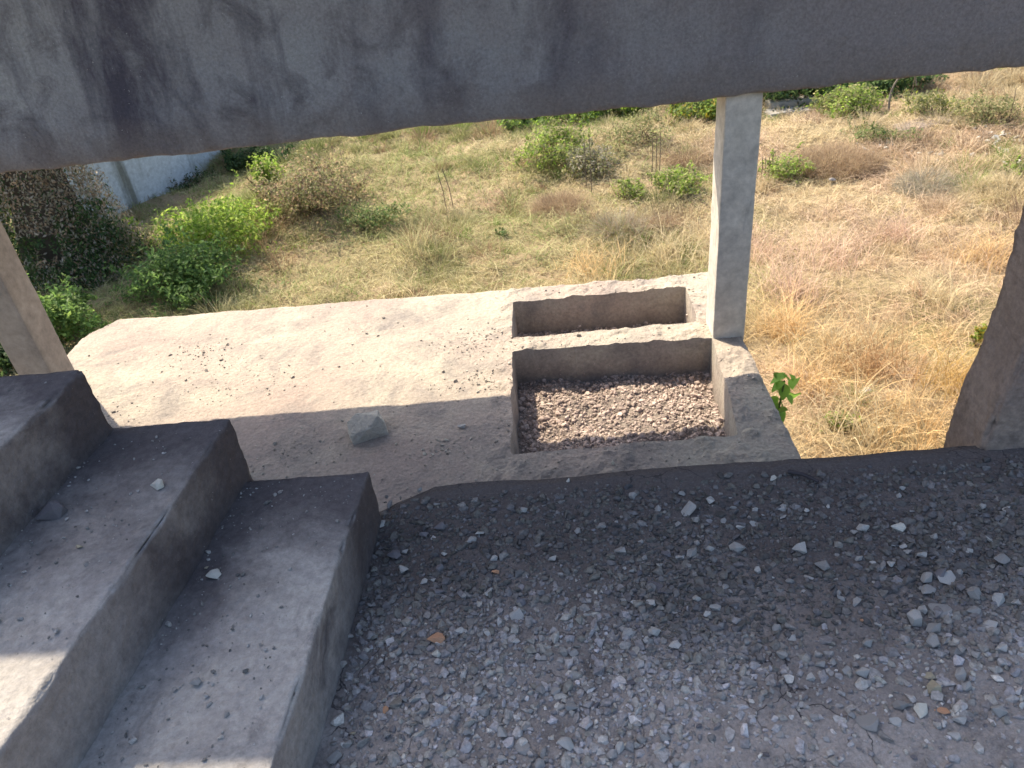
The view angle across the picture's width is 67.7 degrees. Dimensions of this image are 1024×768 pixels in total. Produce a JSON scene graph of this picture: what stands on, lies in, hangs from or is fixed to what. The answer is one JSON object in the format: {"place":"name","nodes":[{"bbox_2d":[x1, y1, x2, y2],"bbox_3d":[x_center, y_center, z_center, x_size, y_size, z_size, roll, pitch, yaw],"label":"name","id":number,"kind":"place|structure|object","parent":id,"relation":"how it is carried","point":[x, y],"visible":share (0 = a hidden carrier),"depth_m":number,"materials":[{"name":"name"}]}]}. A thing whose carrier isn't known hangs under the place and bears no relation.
{"place":"outdoors","nodes":[
{"label":"outdoors","id":0,"kind":"place"},
{"bbox_2d":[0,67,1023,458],"bbox_3d":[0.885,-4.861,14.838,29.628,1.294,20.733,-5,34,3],"label":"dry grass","id":1,"kind":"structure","parent":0,"point":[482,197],"depth_m":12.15,"materials":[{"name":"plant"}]},
{"bbox_2d":[1,67,1023,458],"bbox_3d":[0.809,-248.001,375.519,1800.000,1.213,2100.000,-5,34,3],"label":"ground","id":2,"kind":"structure","parent":0,"point":[477,275],"depth_m":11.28,"materials":[{"name":"plant"}]},
{"bbox_2d":[0,343,69,376],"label":"bush","id":3,"kind":"object","parent":2,"relation":"on","point":[5,363],"visible":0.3,"depth_m":9.63,"materials":[{"name":"green plant"}]},
{"bbox_2d":[26,272,110,354],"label":"bush","id":4,"kind":"object","parent":2,"relation":"on","point":[64,313],"visible":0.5,"depth_m":10.26,"materials":[{"name":"green plant"}]},
{"bbox_2d":[0,163,158,297],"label":"vine covered tree","id":5,"kind":"object","parent":2,"relation":"on","point":[57,228],"visible":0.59,"depth_m":11.84,"materials":[{"name":"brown plant"}]},
{"bbox_2d":[63,150,224,222],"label":"boundary wall","id":6,"kind":"structure","parent":2,"relation":"on","point":[134,180],"depth_m":15.34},
{"bbox_2d":[87,220,294,318],"bbox_3d":[-5.006,-1.854,11.339,3.460,1.201,2.710,-5,34,3],"label":"bush","id":7,"kind":"object","parent":2,"relation":"on","point":[181,267],"visible":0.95,"depth_m":11.14,"materials":[{"name":"green plant"}]},
{"bbox_2d":[167,166,227,193],"bbox_3d":[-6.846,-4.326,16.068,2.236,0.500,1.845,-5,34,3],"label":"weed patch","id":8,"kind":"object","parent":2,"relation":"on","point":[187,181],"visible":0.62,"depth_m":16.05,"materials":[{"name":"green plant"}]},
{"bbox_2d":[163,247,256,294],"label":"bush","id":9,"kind":"object","parent":2,"relation":"on","point":[220,261],"visible":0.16,"depth_m":11.70,"materials":[{"name":"green plant"}]},
{"bbox_2d":[121,169,346,290],"bbox_3d":[-4.568,-2.740,12.337,3.774,1.222,2.888,-5,34,3],"label":"bush","id":10,"kind":"object","parent":2,"relation":"on","point":[203,224],"visible":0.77,"depth_m":12.36,"materials":[{"name":"green plant"}]},
{"bbox_2d":[220,144,295,176],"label":"creeper","id":11,"kind":"object","parent":2,"relation":"on","point":[237,160],"visible":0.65,"depth_m":16.24,"materials":[{"name":"green plant"}]},
{"bbox_2d":[240,150,286,197],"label":"bush","id":12,"kind":"object","parent":2,"relation":"on","point":[266,167],"visible":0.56,"depth_m":13.61,"materials":[{"name":"green plant"}]},
{"bbox_2d":[240,142,400,239],"bbox_3d":[-3.787,-3.529,13.038,3.590,1.355,2.784,-5,34,3],"label":"bush","id":13,"kind":"object","parent":2,"relation":"on","point":[314,193],"visible":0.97,"depth_m":12.89,"materials":[{"name":"brown plant"}]},
{"bbox_2d":[322,171,396,205],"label":"bush","id":14,"kind":"object","parent":2,"relation":"on","point":[360,182],"visible":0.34,"depth_m":13.83,"materials":[{"name":"brown plant"}]},
{"bbox_2d":[319,200,436,246],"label":"bush","id":15,"kind":"object","parent":2,"relation":"on","point":[377,215],"visible":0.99,"depth_m":12.58,"materials":[{"name":"green plant"}]},
{"bbox_2d":[363,255,435,298],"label":"grass tussock","id":16,"kind":"object","parent":2,"relation":"on","point":[400,291],"depth_m":10.58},
{"bbox_2d":[67,272,800,510],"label":"concrete platform","id":17,"kind":"structure","parent":2,"relation":"on","point":[261,418],"depth_m":5.32,"materials":[{"name":"concrete"}]},
{"bbox_2d":[0,221,73,374],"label":"concrete pillar","id":18,"kind":"structure","parent":17,"relation":"on","point":[30,342],"depth_m":5.23,"materials":[{"name":"concrete"}]},
{"bbox_2d":[0,0,1023,172],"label":"concrete beam","id":19,"kind":"structure","parent":18,"relation":"on","point":[84,82],"depth_m":4.19,"materials":[{"name":"concrete"}]},
{"bbox_2d":[0,370,381,767],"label":"concrete staircase","id":20,"kind":"structure","parent":17,"relation":"on","point":[67,704],"depth_m":1.56,"materials":[{"name":"concrete"}]},
{"bbox_2d":[36,500,67,519],"bbox_3d":[-0.979,0.267,1.620,0.058,0.026,0.041,-2,56,-16],"label":"stone chip","id":21,"kind":"object","parent":20,"relation":"on","point":[54,510],"visible":1,"depth_m":1.61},
{"bbox_2d":[150,479,163,489],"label":"stone chip","id":22,"kind":"object","parent":20,"relation":"on","point":[157,484],"visible":1,"depth_m":1.66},
{"bbox_2d":[0,382,352,767],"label":"step grit","id":23,"kind":"object","parent":20,"relation":"on","point":[132,740],"visible":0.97,"depth_m":1.53,"materials":[{"name":"gravel"}]},
{"bbox_2d":[206,568,220,578],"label":"stone chip","id":24,"kind":"object","parent":20,"relation":"on","point":[214,573],"visible":1,"depth_m":1.67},
{"bbox_2d":[347,410,388,443],"bbox_3d":[-0.898,0.260,4.711,0.247,0.125,0.172,-22,40,-16],"label":"concrete chunk","id":25,"kind":"object","parent":17,"relation":"on","point":[364,427],"visible":1,"depth_m":4.67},
{"bbox_2d":[85,275,781,495],"bbox_3d":[-0.960,-0.014,5.242,5.069,0.082,2.402,-5,34,3],"label":"grit","id":26,"kind":"object","parent":17,"relation":"on","point":[422,449],"visible":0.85,"depth_m":5.21,"materials":[{"name":"gravel"}]},
{"bbox_2d":[706,93,762,339],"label":"concrete pillar","id":27,"kind":"structure","parent":17,"relation":"on","point":[737,140],"depth_m":4.76,"materials":[{"name":"concrete"}]},
{"bbox_2d":[943,206,1023,450],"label":"concrete column","id":28,"kind":"structure","parent":17,"relation":"on","point":[988,412],"depth_m":1.98,"materials":[{"name":"concrete"}]},
{"bbox_2d":[496,116,555,133],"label":"bush","id":29,"kind":"object","parent":2,"relation":"on","point":[520,123],"visible":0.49,"depth_m":16.80,"materials":[{"name":"green plant"}]},
{"bbox_2d":[490,115,595,172],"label":"bush","id":30,"kind":"object","parent":2,"relation":"on","point":[544,138],"visible":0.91,"depth_m":14.02,"materials":[{"name":"green plant"}]},
{"bbox_2d":[521,186,600,219],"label":"bush","id":31,"kind":"object","parent":2,"relation":"on","point":[544,204],"visible":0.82,"depth_m":12.63,"materials":[{"name":"brown plant"}]},
{"bbox_2d":[518,231,639,284],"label":"grass tussock","id":32,"kind":"object","parent":2,"relation":"on","point":[591,261],"depth_m":10.59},
{"bbox_2d":[542,110,625,126],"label":"bush","id":33,"kind":"object","parent":2,"relation":"on","point":[588,115],"visible":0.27,"depth_m":16.95,"materials":[{"name":"green plant"}]},
{"bbox_2d":[549,137,634,183],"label":"bush","id":34,"kind":"object","parent":2,"relation":"on","point":[579,157],"visible":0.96,"depth_m":13.45,"materials":[{"name":"green plant"}]},
{"bbox_2d":[592,107,651,119],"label":"bush","id":35,"kind":"object","parent":2,"relation":"on","point":[627,109],"visible":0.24,"depth_m":17.07,"materials":[{"name":"green plant"}]},
{"bbox_2d":[572,202,673,247],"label":"dry bush","id":36,"kind":"object","parent":2,"relation":"on","point":[612,220],"visible":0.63,"depth_m":11.51,"materials":[{"name":"beige plant"}]},
{"bbox_2d":[602,177,647,207],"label":"bush","id":37,"kind":"object","parent":2,"relation":"on","point":[629,186],"visible":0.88,"depth_m":12.57,"materials":[{"name":"green plant"}]},
{"bbox_2d":[591,105,713,157],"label":"bush","id":38,"kind":"object","parent":2,"relation":"on","point":[627,131],"visible":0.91,"depth_m":14.60,"materials":[{"name":"green plant"}]},
{"bbox_2d":[635,207,698,233],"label":"dry bush","id":39,"kind":"object","parent":2,"relation":"on","point":[667,221],"visible":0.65,"depth_m":11.61,"materials":[{"name":"beige plant"}]},
{"bbox_2d":[621,160,712,206],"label":"bush","id":40,"kind":"object","parent":2,"relation":"on","point":[677,178],"visible":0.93,"depth_m":12.54,"materials":[{"name":"green plant"}]},
{"bbox_2d":[586,209,750,274],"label":"grass tussock","id":41,"kind":"object","parent":2,"relation":"on","point":[658,254],"depth_m":10.76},
{"bbox_2d":[658,143,713,167],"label":"dry bush","id":42,"kind":"object","parent":2,"relation":"on","point":[682,161],"visible":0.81,"depth_m":13.93,"materials":[{"name":"brown plant"}]},
{"bbox_2d":[659,98,716,126],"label":"bush","id":43,"kind":"object","parent":2,"relation":"on","point":[680,110],"visible":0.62,"depth_m":15.91,"materials":[{"name":"green plant"}]},
{"bbox_2d":[694,215,850,268],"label":"grass tussock","id":44,"kind":"object","parent":2,"relation":"on","point":[765,246],"depth_m":10.77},
{"bbox_2d":[697,241,863,314],"bbox_3d":[3.280,-1.499,9.740,2.224,0.660,1.626,22,44,36],"label":"grass tussock","id":45,"kind":"object","parent":2,"relation":"on","point":[792,283],"depth_m":9.65,"materials":[{"name":"plant"}]},
{"bbox_2d":[770,372,800,422],"bbox_3d":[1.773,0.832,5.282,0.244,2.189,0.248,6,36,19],"label":"leafy sprout","id":46,"kind":"object","parent":2,"relation":"on","point":[781,387],"visible":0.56,"depth_m":4.75,"materials":[{"name":"green plant"}]},
{"bbox_2d":[757,140,816,190],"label":"bush","id":47,"kind":"object","parent":2,"relation":"on","point":[784,167],"visible":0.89,"depth_m":12.76,"materials":[{"name":"green plant"}]},
{"bbox_2d":[763,106,813,118],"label":"stone slab","id":48,"kind":"structure","parent":2,"relation":"on","point":[770,110],"depth_m":15.73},
{"bbox_2d":[765,95,817,108],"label":"stone slab","id":49,"kind":"structure","parent":2,"relation":"on","point":[790,102],"depth_m":15.96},
{"bbox_2d":[745,270,854,360],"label":"grass tussock","id":50,"kind":"object","parent":2,"relation":"on","point":[785,320],"depth_m":8.92,"materials":[{"name":"plant"}]},
{"bbox_2d":[758,327,894,405],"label":"grass tussock","id":51,"kind":"object","parent":2,"relation":"on","point":[810,376],"depth_m":7.94,"materials":[{"name":"plant"}]},
{"bbox_2d":[749,293,910,376],"bbox_3d":[3.608,-0.569,8.367,1.797,0.509,1.731,-5,34,3],"label":"grass tussock","id":52,"kind":"object","parent":2,"relation":"on","point":[831,338],"depth_m":8.53,"materials":[{"name":"plant"}]},
{"bbox_2d":[762,81,899,117],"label":"hedge","id":53,"kind":"object","parent":2,"relation":"on","point":[779,95],"visible":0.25,"depth_m":15.83,"materials":[{"name":"green plant"}]},
{"bbox_2d":[802,409,861,436],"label":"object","id":54,"kind":"object","parent":2,"relation":"on","point":[834,418],"visible":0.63,"depth_m":7.38,"materials":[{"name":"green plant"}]},
{"bbox_2d":[779,137,895,180],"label":"bush","id":55,"kind":"object","parent":2,"relation":"on","point":[844,164],"visible":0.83,"depth_m":12.88,"materials":[{"name":"brown plant"}]},
{"bbox_2d":[771,216,904,280],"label":"grass tussock","id":56,"kind":"object","parent":2,"relation":"on","point":[842,248],"depth_m":10.37,"materials":[{"name":"plant"}]},
{"bbox_2d":[798,82,892,121],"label":"bush","id":57,"kind":"object","parent":2,"relation":"on","point":[843,102],"visible":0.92,"depth_m":14.86,"materials":[{"name":"green plant"}]},
{"bbox_2d":[785,357,940,454],"bbox_3d":[3.248,0.196,7.231,1.914,0.621,1.959,-5,34,3],"label":"grass tussock","id":58,"kind":"object","parent":2,"relation":"on","point":[858,428],"depth_m":7.27,"materials":[{"name":"plant"}]},
{"bbox_2d":[840,113,931,147],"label":"bush","id":59,"kind":"object","parent":2,"relation":"on","point":[864,132],"visible":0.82,"depth_m":13.52,"materials":[{"name":"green plant"}]},
{"bbox_2d":[805,297,980,390],"bbox_3d":[3.940,-0.402,7.964,2.080,0.718,2.135,-5,34,3],"label":"grass tussock","id":60,"kind":"object","parent":2,"relation":"on","point":[876,354],"depth_m":8.03,"materials":[{"name":"plant"}]},
{"bbox_2d":[827,191,960,252],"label":"grass tussock","id":61,"kind":"object","parent":2,"relation":"on","point":[904,228],"depth_m":10.79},
{"bbox_2d":[827,354,974,453],"bbox_3d":[3.911,0.118,7.257,1.913,0.595,2.167,6,36,18],"label":"grass tussock","id":62,"kind":"object","parent":2,"relation":"on","point":[927,426],"depth_m":7.21,"materials":[{"name":"plant"}]},
{"bbox_2d":[887,76,916,110],"bbox_3d":[7.545,-5.654,14.681,0.516,0.735,0.138,-5,34,3],"label":"bent hoop","id":63,"kind":"object","parent":2,"relation":"on","point":[891,91],"visible":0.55,"depth_m":14.72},
{"bbox_2d":[851,74,969,101],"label":"hedge","id":64,"kind":"object","parent":2,"relation":"on","point":[901,84],"visible":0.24,"depth_m":15.84,"materials":[{"name":"green plant"}]},
{"bbox_2d":[892,114,952,133],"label":"stone slab","id":65,"kind":"structure","parent":2,"relation":"on","point":[920,123],"depth_m":13.90,"materials":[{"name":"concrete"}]},
{"bbox_2d":[886,166,970,197],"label":"bush","id":66,"kind":"object","parent":2,"relation":"on","point":[916,180],"visible":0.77,"depth_m":11.97,"materials":[{"name":"beige plant"}]},
{"bbox_2d":[878,86,988,124],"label":"bush","id":67,"kind":"object","parent":2,"relation":"on","point":[921,100],"visible":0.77,"depth_m":14.11,"materials":[{"name":"green plant"}]},
{"bbox_2d":[868,262,998,325],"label":"grass tussock","id":68,"kind":"object","parent":2,"relation":"on","point":[933,298],"depth_m":9.15,"materials":[{"name":"plant"}]},
{"bbox_2d":[903,323,982,404],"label":"grass tussock","id":69,"kind":"object","parent":2,"relation":"on","point":[958,377],"depth_m":7.71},
{"bbox_2d":[906,208,1017,281],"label":"grass tussock","id":70,"kind":"object","parent":2,"relation":"on","point":[994,252],"depth_m":9.91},
{"bbox_2d":[969,323,987,346],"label":"weed","id":71,"kind":"object","parent":2,"relation":"on","point":[978,335],"visible":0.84,"depth_m":8.27,"materials":[{"name":"green plant"}]},
{"bbox_2d":[943,83,1023,129],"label":"bush","id":72,"kind":"object","parent":2,"relation":"on","point":[980,112],"visible":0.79,"depth_m":13.57,"materials":[{"name":"green plant"}]},
{"bbox_2d":[993,155,1023,180],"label":"weed","id":73,"kind":"object","parent":2,"relation":"on","point":[1021,163],"visible":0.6,"depth_m":11.80,"materials":[{"name":"green plant"}]},
{"bbox_2d":[518,314,726,452],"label":"pit gravel","id":74,"kind":"structure","parent":0,"point":[524,393],"depth_m":5.11,"materials":[{"name":"gravel"}]},
{"bbox_2d":[312,446,1023,767],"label":"floor","id":75,"kind":"structure","parent":0,"point":[995,748],"depth_m":1.66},
{"bbox_2d":[509,608,523,619],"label":"stone chip","id":76,"kind":"object","parent":75,"relation":"on","point":[517,614],"visible":1,"depth_m":1.73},
{"bbox_2d":[515,742,529,754],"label":"stone chip","id":77,"kind":"object","parent":75,"relation":"on","point":[522,750],"visible":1,"depth_m":1.47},
{"bbox_2d":[534,758,544,767],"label":"stone chip","id":78,"kind":"object","parent":75,"relation":"on","point":[539,763],"visible":1,"depth_m":1.44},
{"bbox_2d":[565,702,578,710],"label":"stone chip","id":79,"kind":"object","parent":75,"relation":"on","point":[569,706],"visible":1,"depth_m":1.52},
{"bbox_2d":[681,500,695,515],"bbox_3d":[0.451,0.318,1.943,0.043,0.019,0.034,-42,38,15],"label":"stone chip","id":80,"kind":"object","parent":75,"relation":"on","point":[689,508],"visible":1,"depth_m":1.94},
{"bbox_2d":[729,542,745,551],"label":"stone chip","id":81,"kind":"object","parent":75,"relation":"on","point":[736,546],"visible":1,"depth_m":1.82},
{"bbox_2d":[792,542,806,553],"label":"stone chip","id":82,"kind":"object","parent":75,"relation":"on","point":[800,547],"visible":1,"depth_m":1.79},
{"bbox_2d":[814,560,829,570],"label":"stone chip","id":83,"kind":"object","parent":75,"relation":"on","point":[824,565],"visible":1,"depth_m":1.75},
{"bbox_2d":[855,714,878,731],"bbox_3d":[0.669,0.637,1.439,0.042,0.013,0.035,-6,33,27],"label":"stone chip","id":84,"kind":"object","parent":75,"relation":"on","point":[868,722],"visible":1,"depth_m":1.43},
{"bbox_2d":[889,717,901,726],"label":"stone chip","id":85,"kind":"object","parent":75,"relation":"on","point":[895,721],"visible":1,"depth_m":1.43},
{"bbox_2d":[891,522,905,531],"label":"stone chip","id":86,"kind":"object","parent":75,"relation":"on","point":[900,527],"visible":1,"depth_m":1.82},
{"bbox_2d":[907,609,921,626],"bbox_3d":[0.850,0.493,1.609,0.032,0.032,0.034,-17,35,-14],"label":"stone chip","id":87,"kind":"object","parent":75,"relation":"on","point":[914,616],"visible":1,"depth_m":1.60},
{"bbox_2d":[913,703,927,717],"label":"stone chip","id":88,"kind":"object","parent":75,"relation":"on","point":[921,710],"visible":1,"depth_m":1.44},
{"bbox_2d":[920,572,931,582],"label":"stone chip","id":89,"kind":"object","parent":75,"relation":"on","point":[926,577],"visible":1,"depth_m":1.69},
{"bbox_2d":[926,623,941,632],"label":"stone chip","id":90,"kind":"object","parent":75,"relation":"on","point":[933,627],"visible":0.93,"depth_m":1.58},
{"bbox_2d":[927,679,941,694],"bbox_3d":[0.819,0.589,1.477,0.031,0.024,0.026,-36,23,-31],"label":"stone chip","id":91,"kind":"object","parent":75,"relation":"on","point":[932,685],"visible":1,"depth_m":1.47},
{"bbox_2d":[928,603,951,616],"bbox_3d":[0.912,0.481,1.627,0.045,0.014,0.038,17,40,25],"label":"stone chip","id":92,"kind":"object","parent":75,"relation":"on","point":[946,608],"visible":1,"depth_m":1.63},
{"bbox_2d":[947,732,960,740],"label":"stone chip","id":93,"kind":"object","parent":75,"relation":"on","point":[955,736],"visible":1,"depth_m":1.40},
{"bbox_2d":[955,667,965,681],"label":"stone chip","id":94,"kind":"object","parent":75,"relation":"on","point":[960,674],"visible":1,"depth_m":1.50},
{"bbox_2d":[961,681,971,691],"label":"stone chip","id":95,"kind":"object","parent":75,"relation":"on","point":[967,686],"visible":1,"depth_m":1.47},
{"bbox_2d":[991,705,1007,717],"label":"stone chip","id":96,"kind":"object","parent":75,"relation":"on","point":[999,711],"visible":1,"depth_m":1.42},
{"bbox_2d":[330,453,1023,767],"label":"gravel","id":97,"kind":"structure","parent":0,"point":[895,581],"depth_m":1.68,"materials":[{"name":"gravel"}]},
{"bbox_2d":[326,749,341,763],"bbox_3d":[-0.347,0.729,1.488,0.020,0.013,0.029,20,42,34],"label":"stone chip","id":98,"kind":"object","parent":97,"relation":"on","point":[335,755],"visible":1,"depth_m":1.49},
{"bbox_2d":[387,550,400,558],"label":"stone chip","id":99,"kind":"object","parent":97,"relation":"on","point":[395,554],"visible":1,"depth_m":1.91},
{"bbox_2d":[427,632,444,642],"bbox_3d":[-0.166,0.563,1.696,0.042,0.016,0.025,17,33,7],"label":"brick fragment","id":100,"kind":"object","parent":97,"relation":"on","point":[438,637],"visible":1,"depth_m":1.69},
{"bbox_2d":[497,726,507,736],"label":"stone chip","id":101,"kind":"object","parent":97,"relation":"on","point":[501,732],"visible":1,"depth_m":1.49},
{"bbox_2d":[557,737,573,750],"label":"stone chip","id":102,"kind":"object","parent":97,"relation":"on","point":[566,743],"visible":1,"depth_m":1.46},
{"bbox_2d":[648,626,660,635],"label":"stone chip","id":103,"kind":"object","parent":97,"relation":"on","point":[654,631],"visible":1,"depth_m":1.65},
{"bbox_2d":[788,469,818,482],"bbox_3d":[0.765,0.241,2.001,0.081,0.016,0.013,19,42,33],"label":"stick","id":104,"kind":"object","parent":97,"relation":"on","point":[793,472],"visible":1,"depth_m":2.00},
{"bbox_2d":[855,667,869,677],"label":"stone chip","id":105,"kind":"object","parent":97,"relation":"on","point":[863,672],"visible":1,"depth_m":1.52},
{"bbox_2d":[892,700,907,709],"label":"stone chip","id":106,"kind":"object","parent":97,"relation":"on","point":[900,704],"visible":1,"depth_m":1.45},
{"bbox_2d":[921,584,936,593],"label":"stone chip","id":107,"kind":"object","parent":97,"relation":"on","point":[927,589],"visible":1,"depth_m":1.67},
{"bbox_2d":[926,632,939,647],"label":"stone chip","id":108,"kind":"object","parent":97,"relation":"on","point":[932,640],"visible":1,"depth_m":1.55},
{"bbox_2d":[938,570,955,584],"bbox_3d":[0.966,0.430,1.695,0.033,0.010,0.048,18,41,33],"label":"stone chip","id":109,"kind":"object","parent":97,"relation":"on","point":[949,577],"visible":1,"depth_m":1.69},
{"bbox_2d":[951,716,966,723],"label":"stone chip","id":110,"kind":"object","parent":97,"relation":"on","point":[961,719],"visible":1,"depth_m":1.42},
{"bbox_2d":[965,586,981,599],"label":"stone chip","id":111,"kind":"object","parent":97,"relation":"on","point":[974,592],"visible":1,"depth_m":1.64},
{"bbox_2d":[982,620,997,627],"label":"stone chip","id":112,"kind":"object","parent":97,"relation":"on","point":[991,623],"visible":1,"depth_m":1.58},
{"bbox_2d":[992,593,1004,606],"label":"stone chip","id":113,"kind":"object","parent":97,"relation":"on","point":[999,598],"visible":1,"depth_m":1.63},
{"bbox_2d":[994,553,1009,563],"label":"stone chip","id":114,"kind":"object","parent":97,"relation":"on","point":[1001,558],"visible":1,"depth_m":1.71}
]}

